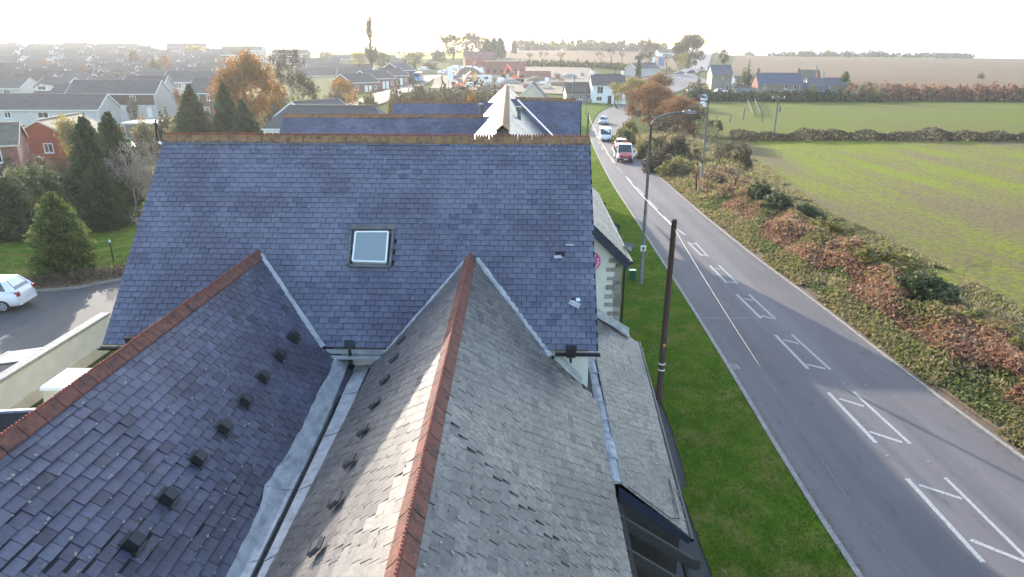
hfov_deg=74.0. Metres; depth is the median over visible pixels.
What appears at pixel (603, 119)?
car
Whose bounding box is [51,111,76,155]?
yellow tree
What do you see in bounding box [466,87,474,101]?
orange bush
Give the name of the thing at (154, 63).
estate tree
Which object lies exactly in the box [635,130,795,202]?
scrub
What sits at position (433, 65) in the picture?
hill tree
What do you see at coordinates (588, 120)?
utility pole
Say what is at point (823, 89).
porch lodge
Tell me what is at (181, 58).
terrace of houses
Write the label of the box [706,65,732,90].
stone house
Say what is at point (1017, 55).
hills
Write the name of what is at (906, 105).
overhead wire
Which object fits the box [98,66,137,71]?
terrace of houses
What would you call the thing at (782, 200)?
roadside bush
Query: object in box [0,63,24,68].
terrace of houses
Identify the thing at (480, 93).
scrub bush
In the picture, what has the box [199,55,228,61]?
terrace of houses
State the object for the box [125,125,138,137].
garage door
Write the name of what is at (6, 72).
terrace of houses
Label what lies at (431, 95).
scrub bush
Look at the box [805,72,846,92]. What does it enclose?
stone cottage
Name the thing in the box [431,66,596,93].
site ground
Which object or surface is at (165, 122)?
garden bush
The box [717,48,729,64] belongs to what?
bare tree
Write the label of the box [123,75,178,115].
terrace of houses
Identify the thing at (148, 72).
terrace of houses
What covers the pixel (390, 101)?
yellow bush
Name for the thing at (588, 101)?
stone wall
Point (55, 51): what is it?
terrace of houses
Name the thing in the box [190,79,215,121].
terrace of houses
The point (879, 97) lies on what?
cottage bush
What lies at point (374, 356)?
pub building
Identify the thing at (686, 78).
junction
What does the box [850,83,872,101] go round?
cottage bush
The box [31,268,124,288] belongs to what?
planted bank
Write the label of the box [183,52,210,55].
terrace of houses
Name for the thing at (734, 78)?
outbuilding
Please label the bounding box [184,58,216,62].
terrace of houses
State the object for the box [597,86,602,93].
window
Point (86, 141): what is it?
conifer
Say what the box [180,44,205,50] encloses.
yellow tree
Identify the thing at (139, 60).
terrace of houses
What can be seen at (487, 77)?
site cabin
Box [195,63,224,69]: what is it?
terrace of houses
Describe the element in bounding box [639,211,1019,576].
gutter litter
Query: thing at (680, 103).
roadside tree
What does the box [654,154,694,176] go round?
roadside bush
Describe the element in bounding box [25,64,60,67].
terrace of houses
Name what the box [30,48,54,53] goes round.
terrace of houses
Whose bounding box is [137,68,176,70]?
terrace of houses
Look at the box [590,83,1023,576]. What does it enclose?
road
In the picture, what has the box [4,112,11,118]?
window
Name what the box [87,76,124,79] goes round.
terrace of houses
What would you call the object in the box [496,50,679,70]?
stubble hill
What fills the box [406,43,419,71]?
bare tree
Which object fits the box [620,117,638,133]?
roadside bush
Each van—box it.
[419,67,429,70]
[500,79,520,83]
[598,126,612,140]
[700,94,707,101]
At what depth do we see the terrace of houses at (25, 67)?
247.50 m
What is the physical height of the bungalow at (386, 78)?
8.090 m
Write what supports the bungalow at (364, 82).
on the ground at (323, 83)
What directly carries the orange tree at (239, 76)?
on the ground at (323, 83)
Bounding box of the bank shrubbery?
[22,263,125,286]
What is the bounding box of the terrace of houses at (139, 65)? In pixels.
[129,64,150,67]
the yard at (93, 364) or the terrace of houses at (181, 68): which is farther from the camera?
the terrace of houses at (181, 68)
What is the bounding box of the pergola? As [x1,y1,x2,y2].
[618,504,700,576]
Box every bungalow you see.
[261,105,386,133]
[272,98,346,118]
[330,73,379,92]
[357,70,395,88]
[374,68,409,85]
[655,49,673,56]
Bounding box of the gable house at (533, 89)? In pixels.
[519,81,548,98]
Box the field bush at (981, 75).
[977,72,984,78]
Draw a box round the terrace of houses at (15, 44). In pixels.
[0,43,23,48]
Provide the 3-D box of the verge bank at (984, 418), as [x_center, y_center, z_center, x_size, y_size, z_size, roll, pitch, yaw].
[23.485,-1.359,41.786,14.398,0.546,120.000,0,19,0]
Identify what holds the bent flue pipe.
attached to the pub building at (374, 356)
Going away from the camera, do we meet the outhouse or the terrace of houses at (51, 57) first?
the outhouse
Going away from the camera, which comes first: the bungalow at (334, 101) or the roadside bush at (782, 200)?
the roadside bush at (782, 200)
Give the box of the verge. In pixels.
[581,103,613,137]
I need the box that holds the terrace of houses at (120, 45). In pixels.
[96,43,139,47]
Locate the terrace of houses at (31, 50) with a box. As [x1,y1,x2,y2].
[20,49,48,51]
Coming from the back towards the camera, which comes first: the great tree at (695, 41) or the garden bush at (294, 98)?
the great tree at (695, 41)
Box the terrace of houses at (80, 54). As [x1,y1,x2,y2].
[62,53,95,58]
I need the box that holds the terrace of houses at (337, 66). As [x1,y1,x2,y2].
[306,64,373,69]
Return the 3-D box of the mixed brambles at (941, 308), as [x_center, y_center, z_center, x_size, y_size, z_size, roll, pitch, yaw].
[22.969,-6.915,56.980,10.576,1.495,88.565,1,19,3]
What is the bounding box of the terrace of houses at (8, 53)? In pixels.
[0,51,18,54]
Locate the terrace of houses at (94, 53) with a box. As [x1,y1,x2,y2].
[88,52,115,56]
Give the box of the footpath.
[602,332,712,576]
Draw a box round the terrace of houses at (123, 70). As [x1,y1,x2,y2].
[108,69,135,73]
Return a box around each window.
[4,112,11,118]
[37,112,48,118]
[43,143,54,153]
[203,107,210,113]
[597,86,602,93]
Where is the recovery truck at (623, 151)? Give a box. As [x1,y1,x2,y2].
[612,142,634,161]
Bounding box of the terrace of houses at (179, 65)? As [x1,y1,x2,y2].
[168,64,191,67]
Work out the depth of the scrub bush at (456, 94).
140.00 m
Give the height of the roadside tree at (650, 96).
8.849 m
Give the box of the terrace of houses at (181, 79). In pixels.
[165,71,224,93]
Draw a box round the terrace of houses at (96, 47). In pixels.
[91,46,118,49]
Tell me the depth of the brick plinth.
263.61 m
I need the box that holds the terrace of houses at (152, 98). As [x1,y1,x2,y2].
[65,80,173,126]
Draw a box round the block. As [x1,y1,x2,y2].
[279,84,581,139]
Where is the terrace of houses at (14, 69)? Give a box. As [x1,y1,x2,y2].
[0,69,29,70]
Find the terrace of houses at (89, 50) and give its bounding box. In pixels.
[83,49,113,52]
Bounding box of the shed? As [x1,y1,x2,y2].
[625,63,660,76]
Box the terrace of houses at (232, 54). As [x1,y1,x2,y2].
[210,50,242,63]
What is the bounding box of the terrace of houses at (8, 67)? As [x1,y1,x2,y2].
[0,67,16,68]
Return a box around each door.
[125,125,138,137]
[147,108,152,117]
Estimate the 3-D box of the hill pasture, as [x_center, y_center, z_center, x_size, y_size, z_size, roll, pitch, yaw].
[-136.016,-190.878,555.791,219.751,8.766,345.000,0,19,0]
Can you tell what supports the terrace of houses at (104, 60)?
on the ground at (323, 83)
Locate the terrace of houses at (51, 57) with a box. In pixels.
[31,56,56,60]
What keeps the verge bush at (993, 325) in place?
on the verge bank at (984, 418)
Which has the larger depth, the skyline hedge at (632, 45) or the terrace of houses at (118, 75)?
the skyline hedge at (632, 45)
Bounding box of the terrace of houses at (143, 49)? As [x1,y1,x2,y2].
[135,48,158,50]
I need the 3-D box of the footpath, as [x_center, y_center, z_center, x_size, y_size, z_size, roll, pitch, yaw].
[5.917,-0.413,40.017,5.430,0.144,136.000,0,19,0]
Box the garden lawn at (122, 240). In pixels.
[0,184,149,275]
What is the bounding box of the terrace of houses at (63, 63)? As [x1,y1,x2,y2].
[58,62,100,65]
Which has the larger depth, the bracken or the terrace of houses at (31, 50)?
the terrace of houses at (31, 50)
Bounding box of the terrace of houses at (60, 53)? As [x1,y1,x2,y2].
[56,51,81,57]
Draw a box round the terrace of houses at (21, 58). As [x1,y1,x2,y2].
[0,56,24,60]
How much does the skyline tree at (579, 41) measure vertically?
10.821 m
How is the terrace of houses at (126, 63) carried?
on the ground at (323, 83)
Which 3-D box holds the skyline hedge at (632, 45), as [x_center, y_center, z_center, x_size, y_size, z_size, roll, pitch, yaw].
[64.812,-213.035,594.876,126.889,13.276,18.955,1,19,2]
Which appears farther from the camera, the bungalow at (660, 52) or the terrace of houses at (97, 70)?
the bungalow at (660, 52)
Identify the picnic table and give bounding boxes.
[133,209,141,220]
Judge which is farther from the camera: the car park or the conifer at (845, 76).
the conifer at (845, 76)
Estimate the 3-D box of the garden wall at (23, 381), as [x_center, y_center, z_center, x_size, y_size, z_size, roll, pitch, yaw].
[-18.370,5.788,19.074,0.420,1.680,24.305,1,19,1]
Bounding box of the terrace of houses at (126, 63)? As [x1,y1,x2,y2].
[105,62,133,65]
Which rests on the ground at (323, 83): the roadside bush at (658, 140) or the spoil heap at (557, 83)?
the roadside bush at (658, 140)
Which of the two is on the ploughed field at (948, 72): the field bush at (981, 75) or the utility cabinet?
the field bush at (981, 75)
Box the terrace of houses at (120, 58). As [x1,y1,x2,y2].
[97,56,129,61]
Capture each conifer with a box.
[22,191,97,279]
[59,115,131,197]
[74,159,135,232]
[97,111,146,205]
[171,83,213,134]
[209,82,236,134]
[227,98,261,134]
[481,38,491,50]
[490,37,496,56]
[494,37,506,57]
[511,40,517,52]
[841,71,850,82]
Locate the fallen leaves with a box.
[0,253,127,275]
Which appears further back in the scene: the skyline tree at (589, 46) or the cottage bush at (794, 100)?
the skyline tree at (589, 46)
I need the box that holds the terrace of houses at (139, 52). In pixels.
[117,51,149,55]
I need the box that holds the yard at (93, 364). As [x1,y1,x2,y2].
[29,345,119,407]
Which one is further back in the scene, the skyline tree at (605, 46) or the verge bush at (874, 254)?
the skyline tree at (605, 46)
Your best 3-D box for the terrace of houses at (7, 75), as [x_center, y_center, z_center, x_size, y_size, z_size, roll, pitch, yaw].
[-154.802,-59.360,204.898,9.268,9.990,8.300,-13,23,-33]
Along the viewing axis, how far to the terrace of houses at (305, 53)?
394.34 m
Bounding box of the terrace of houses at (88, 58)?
[63,56,92,61]
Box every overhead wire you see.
[591,122,670,224]
[674,228,901,576]
[785,97,1022,110]
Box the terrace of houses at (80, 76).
[60,73,96,79]
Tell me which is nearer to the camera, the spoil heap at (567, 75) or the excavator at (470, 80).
the excavator at (470, 80)
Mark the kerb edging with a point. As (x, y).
(79, 286)
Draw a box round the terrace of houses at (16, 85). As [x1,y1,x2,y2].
[0,77,36,92]
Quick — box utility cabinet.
[629,269,635,279]
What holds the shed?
on the ground at (323, 83)
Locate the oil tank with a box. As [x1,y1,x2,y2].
[39,368,91,401]
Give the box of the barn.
[463,51,495,65]
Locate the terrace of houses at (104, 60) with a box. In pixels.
[89,59,120,62]
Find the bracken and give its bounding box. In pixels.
[683,167,1023,404]
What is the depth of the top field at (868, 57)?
685.68 m
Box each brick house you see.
[0,122,30,169]
[23,112,99,167]
[383,63,415,77]
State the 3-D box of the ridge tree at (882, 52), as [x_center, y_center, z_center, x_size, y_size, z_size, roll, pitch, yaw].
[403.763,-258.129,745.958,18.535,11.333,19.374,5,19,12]
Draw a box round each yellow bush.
[358,89,378,107]
[386,88,393,113]
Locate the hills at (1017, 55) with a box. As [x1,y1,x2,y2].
[689,48,1023,58]
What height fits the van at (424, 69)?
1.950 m
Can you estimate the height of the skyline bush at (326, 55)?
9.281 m
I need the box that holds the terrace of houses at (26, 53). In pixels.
[19,51,51,57]
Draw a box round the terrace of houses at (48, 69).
[30,68,67,70]
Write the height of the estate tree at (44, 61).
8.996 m
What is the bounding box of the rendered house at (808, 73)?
[796,66,820,81]
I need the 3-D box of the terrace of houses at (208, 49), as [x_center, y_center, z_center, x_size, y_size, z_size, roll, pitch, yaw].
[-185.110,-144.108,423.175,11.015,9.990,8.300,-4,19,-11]
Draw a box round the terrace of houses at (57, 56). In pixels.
[28,54,61,58]
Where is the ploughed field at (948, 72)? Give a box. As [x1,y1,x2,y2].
[732,55,1023,95]
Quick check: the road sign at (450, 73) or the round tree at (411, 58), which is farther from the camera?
the round tree at (411, 58)
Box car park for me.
[0,276,120,372]
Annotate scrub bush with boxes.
[389,73,407,113]
[407,80,422,100]
[414,82,426,100]
[422,85,437,100]
[427,89,438,100]
[433,75,450,100]
[444,87,453,100]
[450,84,464,101]
[454,92,467,100]
[457,79,477,100]
[473,78,489,101]
[482,92,490,101]
[485,77,496,101]
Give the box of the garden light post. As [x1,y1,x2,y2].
[108,240,114,261]
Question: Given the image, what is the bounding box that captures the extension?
[802,82,809,90]
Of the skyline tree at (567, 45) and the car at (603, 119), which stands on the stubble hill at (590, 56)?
the skyline tree at (567, 45)
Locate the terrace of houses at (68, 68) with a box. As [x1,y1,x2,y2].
[47,66,94,70]
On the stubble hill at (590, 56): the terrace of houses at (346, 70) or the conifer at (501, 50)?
the conifer at (501, 50)
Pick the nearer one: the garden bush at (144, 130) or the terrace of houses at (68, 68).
the garden bush at (144, 130)
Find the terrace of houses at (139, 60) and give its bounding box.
[122,59,150,61]
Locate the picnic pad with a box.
[128,217,138,224]
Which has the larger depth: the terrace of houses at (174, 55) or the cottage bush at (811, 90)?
the terrace of houses at (174, 55)
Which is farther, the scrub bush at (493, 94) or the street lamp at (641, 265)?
the scrub bush at (493, 94)
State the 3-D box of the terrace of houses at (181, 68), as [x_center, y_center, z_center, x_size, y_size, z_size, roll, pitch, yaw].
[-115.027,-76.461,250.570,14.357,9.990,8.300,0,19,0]
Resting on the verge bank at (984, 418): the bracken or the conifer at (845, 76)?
the bracken
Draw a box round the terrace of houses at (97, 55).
[96,54,125,58]
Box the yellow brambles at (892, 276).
[711,174,1019,333]
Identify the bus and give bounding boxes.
[414,72,422,81]
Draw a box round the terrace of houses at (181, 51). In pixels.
[179,50,204,53]
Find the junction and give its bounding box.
[642,74,706,82]
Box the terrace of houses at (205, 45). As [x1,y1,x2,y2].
[166,43,209,49]
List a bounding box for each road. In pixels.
[347,75,435,104]
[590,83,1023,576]
[668,54,712,86]
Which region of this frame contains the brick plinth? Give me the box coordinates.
[518,71,550,77]
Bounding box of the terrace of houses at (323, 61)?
[274,58,342,69]
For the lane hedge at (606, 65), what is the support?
on the ground at (323, 83)
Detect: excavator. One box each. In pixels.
[451,71,475,89]
[467,72,477,82]
[502,64,523,81]
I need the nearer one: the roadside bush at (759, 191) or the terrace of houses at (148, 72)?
the roadside bush at (759, 191)
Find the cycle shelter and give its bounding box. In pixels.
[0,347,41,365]
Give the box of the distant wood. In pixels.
[917,51,974,58]
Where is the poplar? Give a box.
[362,13,378,67]
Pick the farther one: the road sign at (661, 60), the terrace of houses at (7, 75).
the road sign at (661, 60)
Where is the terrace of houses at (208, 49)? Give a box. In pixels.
[204,48,220,51]
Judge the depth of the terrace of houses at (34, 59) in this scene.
313.78 m
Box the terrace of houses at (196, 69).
[183,68,212,70]
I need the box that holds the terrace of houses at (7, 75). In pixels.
[0,74,11,76]
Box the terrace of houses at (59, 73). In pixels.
[22,71,93,76]
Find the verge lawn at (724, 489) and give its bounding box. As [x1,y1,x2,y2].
[590,142,855,576]
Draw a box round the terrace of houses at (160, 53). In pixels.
[155,52,179,58]
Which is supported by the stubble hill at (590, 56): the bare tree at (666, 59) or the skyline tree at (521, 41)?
the skyline tree at (521, 41)
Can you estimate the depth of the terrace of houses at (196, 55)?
353.57 m
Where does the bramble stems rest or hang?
on the verge bank at (984, 418)
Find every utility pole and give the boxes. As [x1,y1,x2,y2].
[586,113,589,136]
[656,219,676,400]
[772,96,784,131]
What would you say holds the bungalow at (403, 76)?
on the ground at (323, 83)
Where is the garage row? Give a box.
[121,120,159,138]
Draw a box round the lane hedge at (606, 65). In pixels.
[517,58,630,69]
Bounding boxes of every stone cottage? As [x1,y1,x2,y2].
[751,68,803,92]
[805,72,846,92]
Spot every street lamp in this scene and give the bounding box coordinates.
[638,110,695,283]
[686,89,708,178]
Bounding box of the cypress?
[635,60,641,78]
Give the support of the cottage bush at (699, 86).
on the ground at (323, 83)
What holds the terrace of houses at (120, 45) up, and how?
on the ground at (323, 83)
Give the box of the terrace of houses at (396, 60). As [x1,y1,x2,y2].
[374,58,406,64]
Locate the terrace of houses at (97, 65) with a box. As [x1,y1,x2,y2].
[94,63,124,68]
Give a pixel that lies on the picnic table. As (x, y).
(139, 211)
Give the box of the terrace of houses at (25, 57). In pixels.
[0,55,26,58]
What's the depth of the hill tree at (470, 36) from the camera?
393.07 m
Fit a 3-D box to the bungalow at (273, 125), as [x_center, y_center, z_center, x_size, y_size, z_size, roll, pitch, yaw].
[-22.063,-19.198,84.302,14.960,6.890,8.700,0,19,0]
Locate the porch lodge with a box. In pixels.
[812,86,828,92]
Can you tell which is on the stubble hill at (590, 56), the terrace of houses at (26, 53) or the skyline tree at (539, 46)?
the skyline tree at (539, 46)
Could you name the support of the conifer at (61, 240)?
on the planted bank at (88, 281)
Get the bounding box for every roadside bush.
[610,127,636,143]
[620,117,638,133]
[634,134,656,158]
[640,144,672,172]
[648,135,669,150]
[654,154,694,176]
[661,131,690,155]
[740,177,779,200]
[760,187,793,210]
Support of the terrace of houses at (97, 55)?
on the ground at (323, 83)
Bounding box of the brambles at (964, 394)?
[668,158,1023,437]
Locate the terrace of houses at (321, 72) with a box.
[299,68,337,77]
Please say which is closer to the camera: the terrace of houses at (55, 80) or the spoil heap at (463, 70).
the terrace of houses at (55, 80)
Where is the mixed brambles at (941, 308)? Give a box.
[666,142,1023,387]
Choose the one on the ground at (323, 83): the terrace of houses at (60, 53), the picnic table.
the terrace of houses at (60, 53)
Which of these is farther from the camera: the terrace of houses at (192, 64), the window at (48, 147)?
the terrace of houses at (192, 64)
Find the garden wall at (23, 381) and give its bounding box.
[0,312,115,409]
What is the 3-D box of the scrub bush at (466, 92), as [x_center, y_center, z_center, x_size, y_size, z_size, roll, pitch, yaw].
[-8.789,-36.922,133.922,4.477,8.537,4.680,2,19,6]
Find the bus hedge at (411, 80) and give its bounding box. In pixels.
[409,77,415,83]
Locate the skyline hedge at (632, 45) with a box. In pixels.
[516,38,659,51]
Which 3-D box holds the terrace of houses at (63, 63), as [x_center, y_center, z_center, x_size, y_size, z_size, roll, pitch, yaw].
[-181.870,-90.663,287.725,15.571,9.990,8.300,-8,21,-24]
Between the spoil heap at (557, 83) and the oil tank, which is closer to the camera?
the oil tank
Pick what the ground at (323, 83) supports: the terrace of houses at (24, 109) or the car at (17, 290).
the terrace of houses at (24, 109)
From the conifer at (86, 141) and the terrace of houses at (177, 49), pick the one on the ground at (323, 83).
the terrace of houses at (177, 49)
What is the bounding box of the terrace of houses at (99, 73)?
[92,72,132,75]
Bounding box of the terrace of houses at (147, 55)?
[128,54,155,56]
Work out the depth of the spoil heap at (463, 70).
262.59 m
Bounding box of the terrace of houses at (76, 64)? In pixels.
[63,63,91,65]
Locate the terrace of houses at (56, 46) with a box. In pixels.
[27,43,61,48]
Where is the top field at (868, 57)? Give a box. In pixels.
[748,55,934,58]
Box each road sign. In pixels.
[447,67,452,84]
[658,57,664,65]
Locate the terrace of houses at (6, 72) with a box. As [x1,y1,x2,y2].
[0,71,21,73]
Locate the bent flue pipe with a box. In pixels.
[154,119,162,144]
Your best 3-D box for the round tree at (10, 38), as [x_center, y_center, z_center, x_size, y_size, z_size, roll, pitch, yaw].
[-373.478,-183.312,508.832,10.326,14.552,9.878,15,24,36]
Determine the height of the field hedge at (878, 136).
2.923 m
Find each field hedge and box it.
[727,126,1023,141]
[844,80,1023,101]
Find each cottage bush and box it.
[682,76,708,98]
[703,82,713,91]
[728,78,746,91]
[788,89,807,101]
[800,82,822,101]
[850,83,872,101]
[864,82,889,102]
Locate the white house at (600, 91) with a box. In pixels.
[588,69,625,103]
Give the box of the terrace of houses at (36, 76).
[12,73,57,81]
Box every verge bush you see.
[786,200,827,220]
[805,216,857,236]
[827,234,883,249]
[834,241,925,275]
[893,268,961,303]
[937,305,984,317]
[979,317,1023,340]
[1006,333,1023,349]
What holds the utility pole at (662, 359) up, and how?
on the verge lawn at (724, 489)
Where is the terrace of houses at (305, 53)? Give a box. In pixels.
[271,49,310,63]
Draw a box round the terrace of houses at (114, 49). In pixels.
[100,48,129,51]
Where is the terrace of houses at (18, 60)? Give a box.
[0,58,20,62]
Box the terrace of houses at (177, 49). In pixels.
[167,47,190,51]
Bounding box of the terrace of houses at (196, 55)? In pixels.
[191,54,219,57]
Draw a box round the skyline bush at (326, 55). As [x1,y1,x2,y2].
[315,48,333,57]
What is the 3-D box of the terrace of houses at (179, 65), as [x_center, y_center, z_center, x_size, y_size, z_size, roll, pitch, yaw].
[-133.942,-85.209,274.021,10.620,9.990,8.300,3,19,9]
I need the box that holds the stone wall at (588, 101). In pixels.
[580,99,591,102]
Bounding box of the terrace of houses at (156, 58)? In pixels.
[140,57,157,60]
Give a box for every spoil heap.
[453,67,481,78]
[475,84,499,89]
[525,76,549,81]
[548,80,566,85]
[560,73,576,77]
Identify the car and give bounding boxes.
[0,274,36,312]
[453,75,461,79]
[599,116,608,124]
[614,138,627,149]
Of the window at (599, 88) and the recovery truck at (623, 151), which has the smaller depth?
the recovery truck at (623, 151)
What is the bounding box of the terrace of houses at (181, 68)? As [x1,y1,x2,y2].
[177,67,219,70]
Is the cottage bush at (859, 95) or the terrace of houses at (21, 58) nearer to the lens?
the cottage bush at (859, 95)
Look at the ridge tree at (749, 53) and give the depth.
744.71 m
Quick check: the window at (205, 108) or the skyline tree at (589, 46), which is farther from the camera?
the skyline tree at (589, 46)
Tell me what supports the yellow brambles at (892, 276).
on the verge bank at (984, 418)
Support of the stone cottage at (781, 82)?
on the ground at (323, 83)
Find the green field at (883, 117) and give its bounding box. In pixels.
[694,101,1023,137]
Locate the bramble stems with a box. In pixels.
[713,164,1023,411]
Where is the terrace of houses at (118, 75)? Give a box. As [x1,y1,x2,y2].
[102,74,137,75]
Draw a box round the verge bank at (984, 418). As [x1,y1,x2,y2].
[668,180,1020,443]
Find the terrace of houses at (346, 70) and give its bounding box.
[336,68,372,75]
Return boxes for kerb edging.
[35,278,121,291]
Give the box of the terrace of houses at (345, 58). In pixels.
[328,55,395,62]
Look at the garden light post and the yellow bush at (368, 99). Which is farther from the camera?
the yellow bush at (368, 99)
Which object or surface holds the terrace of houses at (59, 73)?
on the ground at (323, 83)
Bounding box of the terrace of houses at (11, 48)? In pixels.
[0,47,21,51]
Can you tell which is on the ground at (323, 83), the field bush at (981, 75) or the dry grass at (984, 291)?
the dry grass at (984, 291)
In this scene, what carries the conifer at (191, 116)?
on the ground at (323, 83)
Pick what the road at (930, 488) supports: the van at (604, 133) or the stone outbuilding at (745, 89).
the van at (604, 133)
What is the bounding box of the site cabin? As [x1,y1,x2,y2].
[462,74,491,82]
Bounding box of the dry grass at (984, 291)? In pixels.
[687,140,1023,334]
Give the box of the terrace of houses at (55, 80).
[31,77,78,90]
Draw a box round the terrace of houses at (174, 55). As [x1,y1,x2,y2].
[162,54,184,58]
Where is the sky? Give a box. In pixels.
[0,0,1023,54]
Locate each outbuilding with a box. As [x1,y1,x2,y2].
[731,76,741,86]
[731,87,757,92]
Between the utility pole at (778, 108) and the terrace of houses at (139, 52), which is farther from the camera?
the terrace of houses at (139, 52)
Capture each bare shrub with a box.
[102,136,157,220]
[128,134,160,198]
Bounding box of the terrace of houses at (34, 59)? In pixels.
[24,58,51,60]
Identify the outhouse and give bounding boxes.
[0,408,34,411]
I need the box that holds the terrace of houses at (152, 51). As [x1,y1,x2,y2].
[146,49,173,53]
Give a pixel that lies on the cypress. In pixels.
(638, 70)
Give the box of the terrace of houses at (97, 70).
[70,69,103,71]
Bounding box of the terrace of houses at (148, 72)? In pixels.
[134,71,165,74]
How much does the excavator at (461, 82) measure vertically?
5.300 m
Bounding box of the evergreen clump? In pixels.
[0,162,85,243]
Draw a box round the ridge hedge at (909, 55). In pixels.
[767,50,923,58]
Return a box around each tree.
[4,35,16,42]
[41,58,51,63]
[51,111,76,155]
[61,121,75,146]
[126,49,140,61]
[126,97,138,120]
[146,57,165,67]
[157,54,171,67]
[170,87,182,111]
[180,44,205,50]
[192,32,202,45]
[205,47,287,122]
[266,54,293,90]
[273,46,320,99]
[328,75,359,104]
[348,50,368,66]
[373,50,393,67]
[396,48,410,62]
[400,51,426,68]
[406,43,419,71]
[418,59,438,68]
[428,31,476,59]
[430,45,445,60]
[460,31,480,52]
[471,30,488,50]
[515,38,526,47]
[521,37,537,50]
[535,44,549,49]
[550,41,557,49]
[563,43,570,49]
[567,43,581,50]
[575,38,584,50]
[582,35,595,50]
[594,45,605,50]
[597,35,610,50]
[607,81,623,108]
[608,37,621,50]
[615,76,653,108]
[621,80,675,128]
[634,51,657,62]
[636,39,648,50]
[641,35,658,62]
[644,71,674,90]
[653,111,685,139]
[656,37,670,48]
[656,94,703,133]
[663,51,670,73]
[670,40,687,67]
[674,52,688,69]
[675,31,710,67]
[680,104,709,136]
[688,151,706,190]
[706,120,723,138]
[706,138,754,185]
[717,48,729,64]
[740,60,754,86]
[743,49,754,55]
[795,47,807,56]
[822,48,835,56]
[874,49,888,55]
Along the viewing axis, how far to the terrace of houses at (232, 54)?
375.63 m
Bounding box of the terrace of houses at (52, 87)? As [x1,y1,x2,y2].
[33,83,70,92]
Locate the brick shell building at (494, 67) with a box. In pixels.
[484,61,526,74]
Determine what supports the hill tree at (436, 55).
on the ground at (323, 83)
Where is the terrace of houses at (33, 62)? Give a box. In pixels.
[21,61,54,64]
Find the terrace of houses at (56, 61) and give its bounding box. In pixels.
[53,59,86,63]
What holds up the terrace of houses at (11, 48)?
on the ground at (323, 83)
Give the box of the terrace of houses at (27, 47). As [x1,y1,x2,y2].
[23,46,55,48]
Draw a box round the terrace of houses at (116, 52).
[115,49,140,53]
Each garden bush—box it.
[0,154,29,175]
[15,151,54,178]
[46,154,69,173]
[129,113,162,156]
[153,106,171,146]
[162,113,176,134]
[255,112,265,133]
[260,100,279,126]
[267,82,289,120]
[286,90,300,103]
[306,86,319,99]
[324,83,345,103]
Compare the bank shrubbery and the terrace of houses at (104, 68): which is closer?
the bank shrubbery
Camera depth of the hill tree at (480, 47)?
403.66 m
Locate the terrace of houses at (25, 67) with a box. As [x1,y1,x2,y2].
[19,66,45,69]
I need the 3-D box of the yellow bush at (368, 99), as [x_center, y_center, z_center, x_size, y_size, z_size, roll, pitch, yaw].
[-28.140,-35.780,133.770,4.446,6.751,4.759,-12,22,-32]
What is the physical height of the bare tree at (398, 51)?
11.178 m
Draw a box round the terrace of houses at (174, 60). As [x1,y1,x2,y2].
[158,59,180,63]
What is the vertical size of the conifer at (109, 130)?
8.166 m
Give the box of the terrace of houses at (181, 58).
[166,56,194,61]
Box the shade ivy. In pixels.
[722,178,1023,360]
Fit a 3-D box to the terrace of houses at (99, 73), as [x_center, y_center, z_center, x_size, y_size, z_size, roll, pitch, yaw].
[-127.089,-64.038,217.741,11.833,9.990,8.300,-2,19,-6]
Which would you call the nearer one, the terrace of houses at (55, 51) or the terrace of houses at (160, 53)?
the terrace of houses at (160, 53)
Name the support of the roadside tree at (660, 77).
on the ground at (323, 83)
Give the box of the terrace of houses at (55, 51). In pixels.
[53,49,81,53]
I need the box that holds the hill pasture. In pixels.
[310,51,462,61]
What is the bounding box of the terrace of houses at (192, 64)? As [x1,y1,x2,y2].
[172,62,198,66]
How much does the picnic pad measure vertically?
0.001 m
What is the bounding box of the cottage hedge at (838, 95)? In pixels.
[688,89,853,101]
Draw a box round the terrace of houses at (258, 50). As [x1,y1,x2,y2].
[220,46,266,62]
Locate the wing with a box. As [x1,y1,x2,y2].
[563,82,590,99]
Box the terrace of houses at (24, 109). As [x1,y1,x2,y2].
[0,93,122,126]
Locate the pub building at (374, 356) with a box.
[0,132,693,576]
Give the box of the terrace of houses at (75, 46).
[57,45,90,48]
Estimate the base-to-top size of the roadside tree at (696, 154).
4.708 m
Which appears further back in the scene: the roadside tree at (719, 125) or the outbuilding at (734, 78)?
the outbuilding at (734, 78)
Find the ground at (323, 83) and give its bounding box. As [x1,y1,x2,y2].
[123,51,1023,573]
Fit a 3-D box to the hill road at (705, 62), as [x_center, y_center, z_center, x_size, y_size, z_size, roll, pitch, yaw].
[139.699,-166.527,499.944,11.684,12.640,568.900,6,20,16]
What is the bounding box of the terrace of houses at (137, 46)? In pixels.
[124,45,153,48]
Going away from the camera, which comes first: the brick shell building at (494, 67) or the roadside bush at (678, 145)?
the roadside bush at (678, 145)
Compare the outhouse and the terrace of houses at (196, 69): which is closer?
the outhouse
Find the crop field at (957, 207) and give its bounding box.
[719,140,1023,305]
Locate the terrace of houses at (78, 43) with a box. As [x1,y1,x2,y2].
[62,42,95,47]

